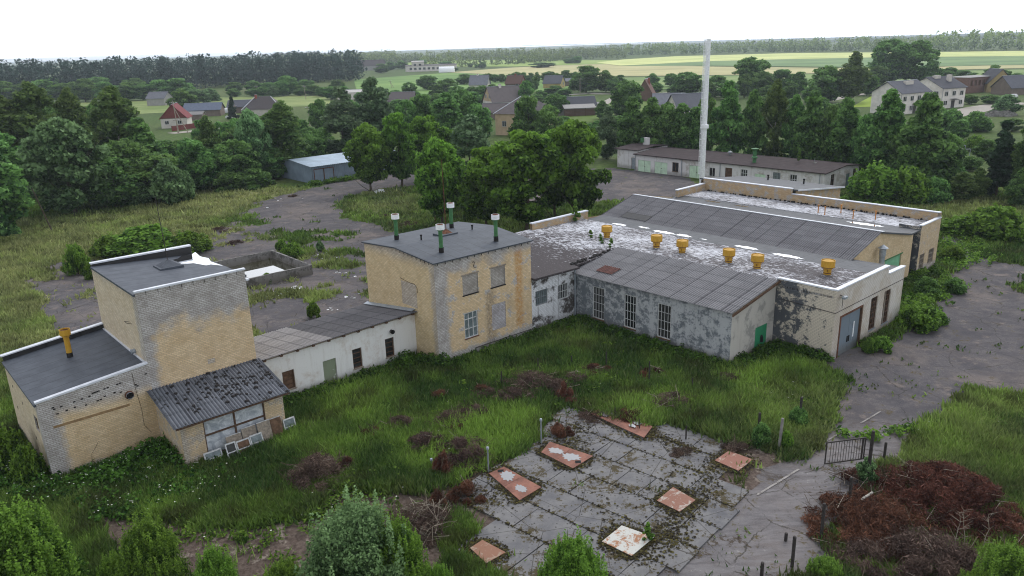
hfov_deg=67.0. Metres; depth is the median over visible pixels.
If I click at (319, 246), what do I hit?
bush
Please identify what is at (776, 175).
window
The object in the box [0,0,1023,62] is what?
sky
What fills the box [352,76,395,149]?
poplar tree
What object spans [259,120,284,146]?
broadleaf tree
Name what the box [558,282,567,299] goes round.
window
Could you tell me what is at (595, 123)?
broadleaf tree
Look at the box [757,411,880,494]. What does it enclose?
painted line
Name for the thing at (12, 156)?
broadleaf tree
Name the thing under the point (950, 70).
broadleaf tree
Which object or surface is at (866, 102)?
mown lawn
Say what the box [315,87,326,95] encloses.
broadleaf tree
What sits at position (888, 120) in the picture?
broadleaf tree
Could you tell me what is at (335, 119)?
poplar tree
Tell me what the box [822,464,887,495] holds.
brush heap
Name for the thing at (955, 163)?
broadleaf tree
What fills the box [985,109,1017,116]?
rubble pile
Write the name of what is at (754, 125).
broadleaf tree
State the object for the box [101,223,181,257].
bush
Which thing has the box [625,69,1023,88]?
olive field
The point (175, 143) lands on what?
broadleaf tree
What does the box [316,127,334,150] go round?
broadleaf tree
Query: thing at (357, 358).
window
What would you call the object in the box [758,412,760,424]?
fence post
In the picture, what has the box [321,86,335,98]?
broadleaf tree
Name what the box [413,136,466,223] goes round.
maple tree
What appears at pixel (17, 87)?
broadleaf tree
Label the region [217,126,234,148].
broadleaf tree
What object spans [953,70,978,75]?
broadleaf tree
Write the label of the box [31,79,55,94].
broadleaf tree
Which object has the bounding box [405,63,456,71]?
ruined farm
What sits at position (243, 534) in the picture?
meadow herbs
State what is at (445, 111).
broadleaf tree
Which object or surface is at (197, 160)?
broadleaf tree
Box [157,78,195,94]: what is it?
broadleaf tree
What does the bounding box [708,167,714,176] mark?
window
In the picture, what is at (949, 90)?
apartment house
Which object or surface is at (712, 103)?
broadleaf tree
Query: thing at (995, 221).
bush
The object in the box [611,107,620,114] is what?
broadleaf tree
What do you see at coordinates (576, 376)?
brush heap
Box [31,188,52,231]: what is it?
utility pole
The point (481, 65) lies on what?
broadleaf tree
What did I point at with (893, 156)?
broadleaf tree
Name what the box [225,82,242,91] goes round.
broadleaf tree
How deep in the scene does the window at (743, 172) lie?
122.23 m
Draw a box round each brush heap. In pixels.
[209,226,231,232]
[227,240,244,244]
[277,447,354,496]
[335,454,356,469]
[357,422,382,435]
[381,413,412,428]
[384,490,472,552]
[399,220,417,225]
[404,430,451,451]
[424,401,470,429]
[429,485,447,507]
[430,388,448,397]
[430,431,507,472]
[430,449,454,473]
[444,420,462,431]
[445,475,489,505]
[454,401,489,416]
[469,386,504,402]
[472,383,489,391]
[486,386,536,409]
[495,365,563,390]
[544,376,579,394]
[546,415,578,438]
[554,380,576,404]
[560,370,589,385]
[567,402,612,425]
[575,360,612,375]
[609,403,642,422]
[634,365,665,378]
[643,384,701,409]
[666,442,700,457]
[720,368,739,380]
[720,435,758,453]
[799,479,949,566]
[813,520,982,575]
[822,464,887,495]
[870,452,1023,545]
[974,503,1023,547]
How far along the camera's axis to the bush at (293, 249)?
85.88 m
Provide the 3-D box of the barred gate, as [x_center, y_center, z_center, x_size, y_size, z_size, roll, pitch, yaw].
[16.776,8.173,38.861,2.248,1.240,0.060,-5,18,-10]
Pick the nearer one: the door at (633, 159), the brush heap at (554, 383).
the brush heap at (554, 383)
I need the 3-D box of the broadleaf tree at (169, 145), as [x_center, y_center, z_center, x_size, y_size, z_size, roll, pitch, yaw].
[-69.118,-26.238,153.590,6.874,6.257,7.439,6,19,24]
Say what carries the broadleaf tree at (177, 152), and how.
on the ground at (770, 516)
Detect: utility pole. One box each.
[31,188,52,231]
[171,101,187,132]
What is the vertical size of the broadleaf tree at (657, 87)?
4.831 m
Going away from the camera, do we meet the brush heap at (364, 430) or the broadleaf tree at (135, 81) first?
the brush heap at (364, 430)
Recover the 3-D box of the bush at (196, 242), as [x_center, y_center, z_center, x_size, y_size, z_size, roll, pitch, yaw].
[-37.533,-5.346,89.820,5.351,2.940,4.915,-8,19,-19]
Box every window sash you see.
[203,448,222,459]
[224,441,237,456]
[235,437,251,453]
[249,432,263,445]
[282,416,295,429]
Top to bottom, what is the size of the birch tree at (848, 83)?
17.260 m
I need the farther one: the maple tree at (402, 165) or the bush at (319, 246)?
the maple tree at (402, 165)
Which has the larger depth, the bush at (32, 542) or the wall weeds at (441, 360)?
the wall weeds at (441, 360)
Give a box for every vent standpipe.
[486,446,488,471]
[539,418,541,443]
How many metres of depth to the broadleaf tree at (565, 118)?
212.33 m
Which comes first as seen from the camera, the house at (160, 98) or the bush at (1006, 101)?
the bush at (1006, 101)
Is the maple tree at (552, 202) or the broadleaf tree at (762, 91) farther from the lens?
the broadleaf tree at (762, 91)
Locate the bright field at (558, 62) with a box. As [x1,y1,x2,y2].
[408,60,613,66]
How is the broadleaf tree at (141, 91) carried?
on the ground at (770, 516)
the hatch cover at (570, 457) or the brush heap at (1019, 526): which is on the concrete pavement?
the hatch cover at (570, 457)
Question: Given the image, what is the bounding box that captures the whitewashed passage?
[254,301,416,394]
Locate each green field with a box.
[354,73,568,93]
[624,56,1023,66]
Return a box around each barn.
[356,59,384,70]
[557,96,596,114]
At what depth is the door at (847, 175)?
117.70 m
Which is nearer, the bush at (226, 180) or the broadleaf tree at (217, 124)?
the bush at (226, 180)
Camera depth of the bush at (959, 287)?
67.92 m
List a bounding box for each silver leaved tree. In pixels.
[15,116,127,212]
[187,89,212,102]
[202,88,221,100]
[225,108,274,174]
[266,86,281,96]
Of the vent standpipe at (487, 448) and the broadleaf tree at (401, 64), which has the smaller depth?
the vent standpipe at (487, 448)
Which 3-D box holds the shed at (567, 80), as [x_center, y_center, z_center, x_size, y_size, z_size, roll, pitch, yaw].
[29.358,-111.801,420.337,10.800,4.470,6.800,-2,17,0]
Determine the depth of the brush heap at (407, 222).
100.54 m
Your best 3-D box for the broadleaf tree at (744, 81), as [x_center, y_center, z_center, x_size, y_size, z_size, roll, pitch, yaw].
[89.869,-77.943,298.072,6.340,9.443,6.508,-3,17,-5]
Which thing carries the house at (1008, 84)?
on the ground at (770, 516)
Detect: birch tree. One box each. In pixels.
[0,94,22,153]
[8,81,58,145]
[51,86,97,144]
[85,85,139,145]
[192,115,224,148]
[262,100,310,167]
[761,78,791,156]
[835,51,874,97]
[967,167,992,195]
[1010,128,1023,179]
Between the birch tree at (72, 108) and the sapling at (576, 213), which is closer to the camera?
the sapling at (576, 213)
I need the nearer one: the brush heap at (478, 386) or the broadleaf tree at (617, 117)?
the brush heap at (478, 386)
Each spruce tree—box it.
[227,96,239,118]
[985,120,1015,195]
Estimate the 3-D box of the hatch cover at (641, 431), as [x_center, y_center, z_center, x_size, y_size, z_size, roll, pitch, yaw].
[6.733,8.068,46.722,1.475,0.248,4.524,-15,22,-37]
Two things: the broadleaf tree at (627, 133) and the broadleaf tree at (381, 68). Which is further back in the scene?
the broadleaf tree at (381, 68)
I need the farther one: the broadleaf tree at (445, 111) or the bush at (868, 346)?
the broadleaf tree at (445, 111)
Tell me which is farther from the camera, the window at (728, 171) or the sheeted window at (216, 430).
the window at (728, 171)
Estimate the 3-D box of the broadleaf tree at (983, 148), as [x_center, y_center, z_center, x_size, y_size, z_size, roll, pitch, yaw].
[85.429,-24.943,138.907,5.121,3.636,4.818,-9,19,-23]
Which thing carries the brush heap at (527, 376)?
on the ground at (770, 516)
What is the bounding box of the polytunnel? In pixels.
[439,66,454,72]
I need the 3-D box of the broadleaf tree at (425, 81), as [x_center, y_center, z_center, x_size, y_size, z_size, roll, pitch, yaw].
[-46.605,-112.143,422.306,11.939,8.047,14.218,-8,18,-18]
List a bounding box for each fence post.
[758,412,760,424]
[760,561,763,575]
[778,418,783,448]
[784,532,787,541]
[790,536,796,567]
[799,397,802,408]
[820,503,825,534]
[848,477,852,501]
[867,430,874,481]
[883,442,886,458]
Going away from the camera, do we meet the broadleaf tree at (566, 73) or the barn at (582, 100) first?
the barn at (582, 100)
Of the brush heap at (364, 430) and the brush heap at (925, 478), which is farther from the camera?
the brush heap at (364, 430)
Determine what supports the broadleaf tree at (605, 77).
on the ground at (770, 516)
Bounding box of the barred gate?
[824,437,866,464]
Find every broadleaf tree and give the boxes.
[0,81,14,98]
[0,133,21,164]
[0,162,35,236]
[3,151,26,167]
[6,84,22,99]
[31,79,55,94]
[42,102,62,114]
[46,83,71,99]
[67,78,97,101]
[83,157,141,206]
[84,104,97,118]
[86,76,109,92]
[91,81,118,100]
[103,137,149,173]
[117,82,136,99]
[121,78,145,85]
[123,117,171,155]
[123,153,182,199]
[126,84,155,99]
[143,79,164,91]
[156,140,176,156]
[156,142,168,152]
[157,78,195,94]
[165,88,199,106]
[172,140,180,155]
[174,138,189,155]
[174,139,220,189]
[190,119,200,138]
[213,139,261,177]
[214,121,223,132]
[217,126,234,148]
[220,118,238,130]
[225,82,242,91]
[226,88,241,96]
[243,80,262,89]
[244,88,261,96]
[256,86,268,95]
[257,147,287,178]
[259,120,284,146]
[260,82,277,90]
[274,75,298,94]
[277,80,289,95]
[293,85,306,95]
[295,119,308,130]
[299,79,314,85]
[300,127,329,155]
[301,133,326,157]
[302,84,322,94]
[307,98,326,128]
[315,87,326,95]
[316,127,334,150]
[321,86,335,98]
[328,79,344,85]
[344,100,359,114]
[353,92,363,103]
[373,63,390,72]
[386,62,397,69]
[388,99,406,113]
[395,99,418,122]
[396,60,408,68]
[401,82,416,91]
[410,93,432,116]
[416,75,437,89]
[427,84,445,95]
[429,92,462,141]
[429,93,440,103]
[436,78,457,91]
[438,61,451,63]
[448,85,465,94]
[450,88,477,118]
[454,74,469,83]
[465,102,492,138]
[466,86,475,91]
[468,91,482,104]
[475,85,487,94]
[478,62,486,67]
[490,74,498,81]
[496,74,505,81]
[507,95,542,138]
[518,80,534,96]
[526,73,533,81]
[528,62,555,67]
[530,76,539,89]
[530,104,563,134]
[532,94,544,102]
[533,90,547,97]
[539,71,554,79]
[543,85,562,93]
[544,93,570,113]
[555,88,573,96]
[557,116,570,121]
[560,70,570,77]
[563,58,573,62]
[568,65,601,92]
[571,56,581,62]
[587,120,599,136]
[594,100,606,118]
[596,70,615,91]
[606,77,619,91]
[609,79,644,115]
[609,115,622,129]
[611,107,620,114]
[615,96,642,146]
[616,75,625,80]
[635,96,666,148]
[644,73,659,83]
[651,82,663,92]
[654,102,681,146]
[662,73,676,85]
[664,102,696,148]
[666,85,681,92]
[672,72,703,92]
[682,106,707,149]
[698,92,715,150]
[699,81,717,96]
[704,75,725,96]
[707,80,748,152]
[715,82,739,97]
[732,56,771,89]
[737,73,752,97]
[737,88,768,154]
[750,70,775,90]
[758,85,771,95]
[759,94,769,111]
[772,69,795,86]
[780,94,804,157]
[782,81,798,98]
[791,71,807,92]
[791,90,824,160]
[801,85,823,102]
[807,65,842,100]
[816,104,838,160]
[822,97,831,113]
[825,96,860,162]
[850,113,877,170]
[858,88,906,165]
[859,74,880,94]
[866,38,917,80]
[869,65,890,83]
[883,129,907,170]
[892,92,958,179]
[897,39,940,79]
[918,60,944,78]
[930,131,967,180]
[942,67,958,76]
[949,120,971,137]
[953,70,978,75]
[963,156,983,170]
[964,95,978,103]
[971,139,996,158]
[980,94,1001,103]
[981,65,1000,74]
[999,118,1023,130]
[1003,168,1023,205]
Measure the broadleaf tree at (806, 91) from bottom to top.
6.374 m
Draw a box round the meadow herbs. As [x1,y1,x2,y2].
[126,333,868,575]
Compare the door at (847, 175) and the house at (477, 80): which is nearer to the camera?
the door at (847, 175)
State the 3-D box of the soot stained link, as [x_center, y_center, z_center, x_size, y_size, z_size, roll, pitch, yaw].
[1.780,-0.902,68.464,10.750,5.222,11.950,-17,23,-39]
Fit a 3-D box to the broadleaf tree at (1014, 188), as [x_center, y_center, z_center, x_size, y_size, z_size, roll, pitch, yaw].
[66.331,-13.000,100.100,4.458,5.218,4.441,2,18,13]
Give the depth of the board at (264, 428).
45.46 m
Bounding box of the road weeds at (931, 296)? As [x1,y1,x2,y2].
[304,174,1023,441]
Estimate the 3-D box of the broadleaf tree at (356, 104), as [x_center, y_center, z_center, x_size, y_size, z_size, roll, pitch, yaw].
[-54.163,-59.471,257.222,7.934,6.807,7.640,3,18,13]
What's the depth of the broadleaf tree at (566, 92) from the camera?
330.46 m
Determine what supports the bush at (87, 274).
on the ground at (770, 516)
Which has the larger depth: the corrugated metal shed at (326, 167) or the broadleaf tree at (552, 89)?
the broadleaf tree at (552, 89)
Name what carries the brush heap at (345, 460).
on the ground at (770, 516)
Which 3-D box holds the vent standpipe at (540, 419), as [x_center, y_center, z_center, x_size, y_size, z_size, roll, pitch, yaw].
[1.671,8.278,44.365,0.170,1.750,0.170,-2,17,0]
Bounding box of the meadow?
[62,95,329,113]
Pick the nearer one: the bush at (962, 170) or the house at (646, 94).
the bush at (962, 170)
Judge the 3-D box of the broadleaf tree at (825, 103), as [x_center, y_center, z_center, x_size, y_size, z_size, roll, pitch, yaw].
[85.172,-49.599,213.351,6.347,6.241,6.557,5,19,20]
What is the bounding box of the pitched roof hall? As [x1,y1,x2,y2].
[602,194,920,277]
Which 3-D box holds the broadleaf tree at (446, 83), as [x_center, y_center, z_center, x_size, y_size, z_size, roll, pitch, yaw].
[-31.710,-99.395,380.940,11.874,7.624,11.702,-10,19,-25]
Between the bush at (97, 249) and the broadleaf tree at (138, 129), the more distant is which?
the broadleaf tree at (138, 129)
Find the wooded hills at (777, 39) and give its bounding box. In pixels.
[522,32,1020,45]
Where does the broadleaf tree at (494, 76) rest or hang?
on the green field at (397, 82)
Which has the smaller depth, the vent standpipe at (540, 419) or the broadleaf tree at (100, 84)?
the vent standpipe at (540, 419)
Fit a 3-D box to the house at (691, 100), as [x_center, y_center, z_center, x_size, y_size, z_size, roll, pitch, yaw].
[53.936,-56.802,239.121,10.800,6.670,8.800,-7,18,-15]
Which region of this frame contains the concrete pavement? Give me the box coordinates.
[458,406,748,575]
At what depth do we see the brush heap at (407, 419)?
47.01 m
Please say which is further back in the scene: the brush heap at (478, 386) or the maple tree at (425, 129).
the maple tree at (425, 129)
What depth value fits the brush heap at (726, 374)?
51.70 m
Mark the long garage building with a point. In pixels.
(683, 162)
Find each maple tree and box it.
[342,122,390,190]
[381,112,417,186]
[408,115,446,168]
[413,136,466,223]
[439,126,461,148]
[456,146,504,224]
[479,129,568,229]
[536,128,572,216]
[549,119,611,213]
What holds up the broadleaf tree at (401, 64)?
on the ground at (770, 516)
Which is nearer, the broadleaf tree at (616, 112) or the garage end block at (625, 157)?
the garage end block at (625, 157)
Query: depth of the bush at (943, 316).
60.86 m
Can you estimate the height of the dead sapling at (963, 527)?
2.421 m
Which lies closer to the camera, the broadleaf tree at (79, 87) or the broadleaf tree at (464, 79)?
the broadleaf tree at (79, 87)
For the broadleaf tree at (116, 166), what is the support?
on the ground at (770, 516)
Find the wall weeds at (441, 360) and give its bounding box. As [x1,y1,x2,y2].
[282,263,961,404]
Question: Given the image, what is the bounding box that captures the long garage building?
[633,144,861,186]
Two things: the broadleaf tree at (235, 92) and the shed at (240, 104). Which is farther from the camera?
the broadleaf tree at (235, 92)
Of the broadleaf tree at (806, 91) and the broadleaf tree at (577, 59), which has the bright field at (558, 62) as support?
the broadleaf tree at (577, 59)
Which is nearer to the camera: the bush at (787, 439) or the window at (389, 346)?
the bush at (787, 439)
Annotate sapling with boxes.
[571,199,580,220]
[598,233,603,243]
[642,521,654,540]
[949,511,973,547]
[958,506,972,544]
[978,511,1001,545]
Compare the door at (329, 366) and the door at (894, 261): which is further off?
the door at (894, 261)
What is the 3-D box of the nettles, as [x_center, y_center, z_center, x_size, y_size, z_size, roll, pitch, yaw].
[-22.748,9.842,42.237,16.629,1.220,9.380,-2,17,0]
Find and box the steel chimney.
[698,39,710,182]
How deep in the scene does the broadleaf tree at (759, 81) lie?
306.25 m
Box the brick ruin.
[953,75,989,93]
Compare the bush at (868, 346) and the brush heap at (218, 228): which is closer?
the bush at (868, 346)
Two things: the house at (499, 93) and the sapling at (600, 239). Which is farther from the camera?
the house at (499, 93)
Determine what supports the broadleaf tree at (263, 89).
on the meadow
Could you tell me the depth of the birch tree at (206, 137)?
134.08 m
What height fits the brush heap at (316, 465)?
1.703 m
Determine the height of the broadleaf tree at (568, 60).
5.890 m
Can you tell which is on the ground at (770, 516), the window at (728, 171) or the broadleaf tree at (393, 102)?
the broadleaf tree at (393, 102)
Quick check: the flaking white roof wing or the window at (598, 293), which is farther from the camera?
the flaking white roof wing
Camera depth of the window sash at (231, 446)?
43.86 m
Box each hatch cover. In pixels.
[470,540,505,562]
[489,467,540,500]
[541,442,592,468]
[592,407,651,438]
[602,525,653,555]
[657,487,694,511]
[715,451,752,472]
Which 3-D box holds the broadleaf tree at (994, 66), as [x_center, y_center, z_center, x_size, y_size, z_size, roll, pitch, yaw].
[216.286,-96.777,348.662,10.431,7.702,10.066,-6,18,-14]
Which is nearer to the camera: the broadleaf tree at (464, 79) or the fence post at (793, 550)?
the fence post at (793, 550)
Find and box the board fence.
[171,123,195,131]
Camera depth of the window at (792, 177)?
116.23 m
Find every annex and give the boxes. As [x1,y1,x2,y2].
[572,247,780,362]
[700,175,844,198]
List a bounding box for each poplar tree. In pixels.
[319,86,363,153]
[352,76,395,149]
[449,114,490,197]
[595,104,616,158]
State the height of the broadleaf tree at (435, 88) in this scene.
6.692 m
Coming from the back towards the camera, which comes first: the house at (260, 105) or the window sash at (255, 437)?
the house at (260, 105)
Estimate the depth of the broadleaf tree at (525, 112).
149.84 m
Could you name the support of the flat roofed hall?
on the ground at (770, 516)
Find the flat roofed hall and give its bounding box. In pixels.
[529,210,905,360]
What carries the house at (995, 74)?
on the ground at (770, 516)
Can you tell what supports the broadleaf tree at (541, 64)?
on the tan field at (615, 70)
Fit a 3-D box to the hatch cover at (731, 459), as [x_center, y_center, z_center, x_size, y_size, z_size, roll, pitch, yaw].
[12.016,9.429,42.029,1.475,0.160,1.553,15,24,42]
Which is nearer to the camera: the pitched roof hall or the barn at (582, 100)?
the pitched roof hall
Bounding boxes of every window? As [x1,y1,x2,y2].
[203,400,265,451]
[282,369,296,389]
[352,347,363,369]
[385,337,395,358]
[461,271,478,296]
[464,310,479,339]
[489,264,505,288]
[492,301,505,329]
[535,288,546,305]
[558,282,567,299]
[592,286,603,321]
[623,294,635,330]
[656,303,670,340]
[672,162,678,172]
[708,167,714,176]
[725,168,731,176]
[741,169,747,175]
[773,172,780,178]
[790,174,796,180]
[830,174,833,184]
[868,296,876,331]
[880,289,889,325]
[918,253,923,268]
[927,248,933,263]
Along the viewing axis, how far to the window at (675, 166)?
131.75 m
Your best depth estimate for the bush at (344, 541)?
30.68 m
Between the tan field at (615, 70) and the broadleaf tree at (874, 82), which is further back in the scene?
the tan field at (615, 70)
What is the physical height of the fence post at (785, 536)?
0.624 m
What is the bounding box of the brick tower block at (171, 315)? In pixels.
[89,198,255,388]
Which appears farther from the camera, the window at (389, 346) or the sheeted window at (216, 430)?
the window at (389, 346)
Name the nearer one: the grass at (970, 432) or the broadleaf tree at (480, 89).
the grass at (970, 432)
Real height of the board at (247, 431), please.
1.310 m
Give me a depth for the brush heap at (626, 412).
46.95 m
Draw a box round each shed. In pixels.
[147,358,289,465]
[183,102,225,115]
[188,111,205,120]
[226,99,251,112]
[282,150,394,182]
[338,89,361,99]
[482,103,508,118]
[565,78,571,85]
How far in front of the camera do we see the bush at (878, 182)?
104.87 m
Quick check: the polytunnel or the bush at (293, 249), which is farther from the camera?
the polytunnel
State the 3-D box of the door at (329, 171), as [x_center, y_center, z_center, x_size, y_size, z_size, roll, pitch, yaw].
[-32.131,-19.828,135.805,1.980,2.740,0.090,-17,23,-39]
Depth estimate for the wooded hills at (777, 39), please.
6034.03 m
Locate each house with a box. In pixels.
[145,91,172,105]
[159,102,192,128]
[241,94,276,115]
[386,91,415,101]
[411,60,423,65]
[468,74,490,86]
[482,84,524,102]
[493,96,555,134]
[504,73,525,85]
[542,75,565,87]
[640,78,655,100]
[652,93,679,106]
[667,92,708,111]
[870,79,932,113]
[919,74,967,107]
[983,68,1007,92]
[990,75,1023,94]
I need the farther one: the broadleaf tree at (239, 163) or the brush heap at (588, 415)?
the broadleaf tree at (239, 163)
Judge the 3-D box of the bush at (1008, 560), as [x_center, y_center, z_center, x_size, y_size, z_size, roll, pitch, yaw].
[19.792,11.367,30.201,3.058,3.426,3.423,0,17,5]
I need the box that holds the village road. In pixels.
[171,92,1023,133]
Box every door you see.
[314,168,324,181]
[323,167,334,179]
[323,358,336,382]
[632,158,634,168]
[754,323,766,347]
[838,314,849,355]
[845,173,849,186]
[846,308,859,350]
[885,255,899,265]
[950,98,959,107]
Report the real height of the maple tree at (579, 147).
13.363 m
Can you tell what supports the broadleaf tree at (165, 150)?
on the ground at (770, 516)
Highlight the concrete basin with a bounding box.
[215,250,312,288]
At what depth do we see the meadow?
365.67 m
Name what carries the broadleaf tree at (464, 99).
on the ground at (770, 516)
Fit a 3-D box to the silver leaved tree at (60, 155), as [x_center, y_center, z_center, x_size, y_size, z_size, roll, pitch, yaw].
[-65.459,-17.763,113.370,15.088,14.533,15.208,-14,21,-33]
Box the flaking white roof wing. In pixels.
[675,177,941,272]
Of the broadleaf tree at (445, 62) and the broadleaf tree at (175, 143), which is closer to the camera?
the broadleaf tree at (175, 143)
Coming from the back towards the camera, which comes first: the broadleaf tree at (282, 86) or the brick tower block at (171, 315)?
the broadleaf tree at (282, 86)
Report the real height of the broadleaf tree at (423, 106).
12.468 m
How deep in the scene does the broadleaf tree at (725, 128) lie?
140.39 m
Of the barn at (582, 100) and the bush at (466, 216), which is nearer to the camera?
the bush at (466, 216)
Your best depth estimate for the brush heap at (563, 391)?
49.55 m
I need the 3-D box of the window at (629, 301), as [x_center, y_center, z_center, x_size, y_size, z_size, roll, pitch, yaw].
[9.210,1.878,60.294,0.200,2.767,1.300,-17,23,-39]
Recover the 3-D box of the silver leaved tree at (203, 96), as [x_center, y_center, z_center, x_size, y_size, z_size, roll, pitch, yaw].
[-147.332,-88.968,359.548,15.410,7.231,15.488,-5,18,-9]
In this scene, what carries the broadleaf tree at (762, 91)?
on the ground at (770, 516)
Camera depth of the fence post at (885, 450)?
41.59 m
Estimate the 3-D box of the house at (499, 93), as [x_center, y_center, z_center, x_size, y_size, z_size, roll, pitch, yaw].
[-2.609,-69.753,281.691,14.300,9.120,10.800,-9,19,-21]
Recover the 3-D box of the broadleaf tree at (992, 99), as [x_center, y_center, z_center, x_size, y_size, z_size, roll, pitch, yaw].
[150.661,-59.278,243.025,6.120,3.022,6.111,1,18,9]
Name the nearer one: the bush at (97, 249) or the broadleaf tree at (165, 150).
the bush at (97, 249)
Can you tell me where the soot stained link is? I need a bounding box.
[515,230,613,328]
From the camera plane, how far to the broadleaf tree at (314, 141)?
152.06 m
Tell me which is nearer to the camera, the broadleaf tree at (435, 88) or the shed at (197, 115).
the shed at (197, 115)
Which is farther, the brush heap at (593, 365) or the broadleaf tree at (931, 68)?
the broadleaf tree at (931, 68)
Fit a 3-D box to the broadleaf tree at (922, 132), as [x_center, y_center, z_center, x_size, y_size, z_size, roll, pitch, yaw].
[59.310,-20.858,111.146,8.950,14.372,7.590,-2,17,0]
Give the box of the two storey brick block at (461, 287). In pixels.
[361,160,532,357]
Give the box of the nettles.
[0,432,248,521]
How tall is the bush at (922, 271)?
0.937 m
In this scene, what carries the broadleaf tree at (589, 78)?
on the ground at (770, 516)
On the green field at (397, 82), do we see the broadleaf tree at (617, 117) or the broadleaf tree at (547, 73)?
the broadleaf tree at (547, 73)
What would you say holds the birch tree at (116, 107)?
on the ground at (770, 516)
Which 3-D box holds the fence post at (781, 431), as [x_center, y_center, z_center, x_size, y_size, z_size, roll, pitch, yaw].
[14.899,8.220,42.893,0.304,2.183,0.168,-17,23,-39]
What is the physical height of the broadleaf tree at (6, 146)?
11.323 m
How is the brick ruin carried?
on the ground at (770, 516)
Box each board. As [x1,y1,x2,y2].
[225,432,241,446]
[241,424,256,438]
[256,419,272,441]
[269,415,282,434]
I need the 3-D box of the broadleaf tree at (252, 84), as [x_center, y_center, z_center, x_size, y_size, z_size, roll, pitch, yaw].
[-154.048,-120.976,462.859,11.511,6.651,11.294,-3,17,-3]
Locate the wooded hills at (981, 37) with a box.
[596,34,1023,46]
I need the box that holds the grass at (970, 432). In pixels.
[0,184,1023,575]
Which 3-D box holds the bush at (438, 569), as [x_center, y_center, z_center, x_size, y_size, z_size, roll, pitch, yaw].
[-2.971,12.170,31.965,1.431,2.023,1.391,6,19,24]
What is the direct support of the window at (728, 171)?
in the long garage building
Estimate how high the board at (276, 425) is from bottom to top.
1.310 m
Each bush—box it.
[0,422,31,468]
[0,491,91,575]
[3,442,47,486]
[62,242,90,275]
[83,261,92,279]
[87,231,124,258]
[95,547,128,575]
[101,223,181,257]
[107,504,192,575]
[128,182,152,205]
[148,158,187,204]
[171,230,214,253]
[182,170,195,200]
[191,541,239,575]
[206,170,248,192]
[241,167,276,189]
[264,555,305,575]
[275,239,285,249]
[280,242,304,258]
[293,484,417,575]
[306,299,320,318]
[316,240,324,251]
[367,506,431,575]
[429,560,454,575]
[462,211,476,220]
[537,524,608,575]
[751,422,772,448]
[778,429,793,449]
[789,406,809,426]
[805,552,844,575]
[846,160,903,201]
[856,456,879,482]
[861,336,875,353]
[873,335,893,354]
[892,164,935,204]
[894,300,942,333]
[908,266,930,277]
[912,276,940,294]
[920,176,953,204]
[936,309,950,325]
[937,245,966,259]
[940,107,970,132]
[940,214,982,238]
[942,277,967,294]
[948,167,968,186]
[949,172,980,199]
[957,562,990,575]
[960,202,1023,241]
[962,110,994,132]
[962,134,984,149]
[971,535,1023,575]
[986,94,1023,111]
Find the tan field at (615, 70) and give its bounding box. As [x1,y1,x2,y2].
[455,64,1023,75]
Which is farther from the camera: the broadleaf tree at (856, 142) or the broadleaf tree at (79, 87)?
the broadleaf tree at (79, 87)
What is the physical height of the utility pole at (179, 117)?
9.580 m
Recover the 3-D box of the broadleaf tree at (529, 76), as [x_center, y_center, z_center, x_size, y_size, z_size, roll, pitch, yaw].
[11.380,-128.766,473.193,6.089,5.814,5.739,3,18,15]
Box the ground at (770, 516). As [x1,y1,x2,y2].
[0,32,1023,575]
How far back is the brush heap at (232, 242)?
93.79 m
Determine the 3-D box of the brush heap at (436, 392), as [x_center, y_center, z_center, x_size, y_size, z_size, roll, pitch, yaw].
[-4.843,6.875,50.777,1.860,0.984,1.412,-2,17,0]
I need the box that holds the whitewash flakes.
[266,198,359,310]
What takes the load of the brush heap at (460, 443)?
on the ground at (770, 516)
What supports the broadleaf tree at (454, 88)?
on the ground at (770, 516)
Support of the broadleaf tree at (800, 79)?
on the ground at (770, 516)
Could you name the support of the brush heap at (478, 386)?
on the ground at (770, 516)
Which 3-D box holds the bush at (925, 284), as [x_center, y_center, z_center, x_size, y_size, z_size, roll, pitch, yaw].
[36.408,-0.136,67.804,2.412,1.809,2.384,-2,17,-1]
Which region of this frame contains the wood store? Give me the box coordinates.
[562,103,595,115]
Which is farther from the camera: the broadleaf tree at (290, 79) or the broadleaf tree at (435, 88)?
the broadleaf tree at (290, 79)
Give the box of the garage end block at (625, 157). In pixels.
[614,137,668,168]
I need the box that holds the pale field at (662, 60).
[596,51,1023,65]
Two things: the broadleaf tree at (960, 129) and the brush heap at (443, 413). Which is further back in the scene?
the broadleaf tree at (960, 129)
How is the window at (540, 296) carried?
in the soot stained link
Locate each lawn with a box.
[557,101,646,121]
[854,96,871,106]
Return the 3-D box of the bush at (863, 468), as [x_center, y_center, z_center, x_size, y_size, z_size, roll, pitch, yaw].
[18.078,9.327,39.507,0.974,1.673,1.280,-5,18,-10]
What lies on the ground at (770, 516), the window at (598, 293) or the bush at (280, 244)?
the bush at (280, 244)
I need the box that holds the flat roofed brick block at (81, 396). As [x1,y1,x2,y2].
[0,322,160,474]
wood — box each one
[0,48,367,94]
[281,44,629,66]
[619,27,1023,54]
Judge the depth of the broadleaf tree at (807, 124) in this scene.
130.81 m
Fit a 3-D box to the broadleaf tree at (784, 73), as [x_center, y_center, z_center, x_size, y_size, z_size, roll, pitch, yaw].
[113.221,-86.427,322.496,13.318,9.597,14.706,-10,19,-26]
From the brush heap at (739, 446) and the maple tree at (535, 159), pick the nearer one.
the brush heap at (739, 446)
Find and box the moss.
[443,410,761,575]

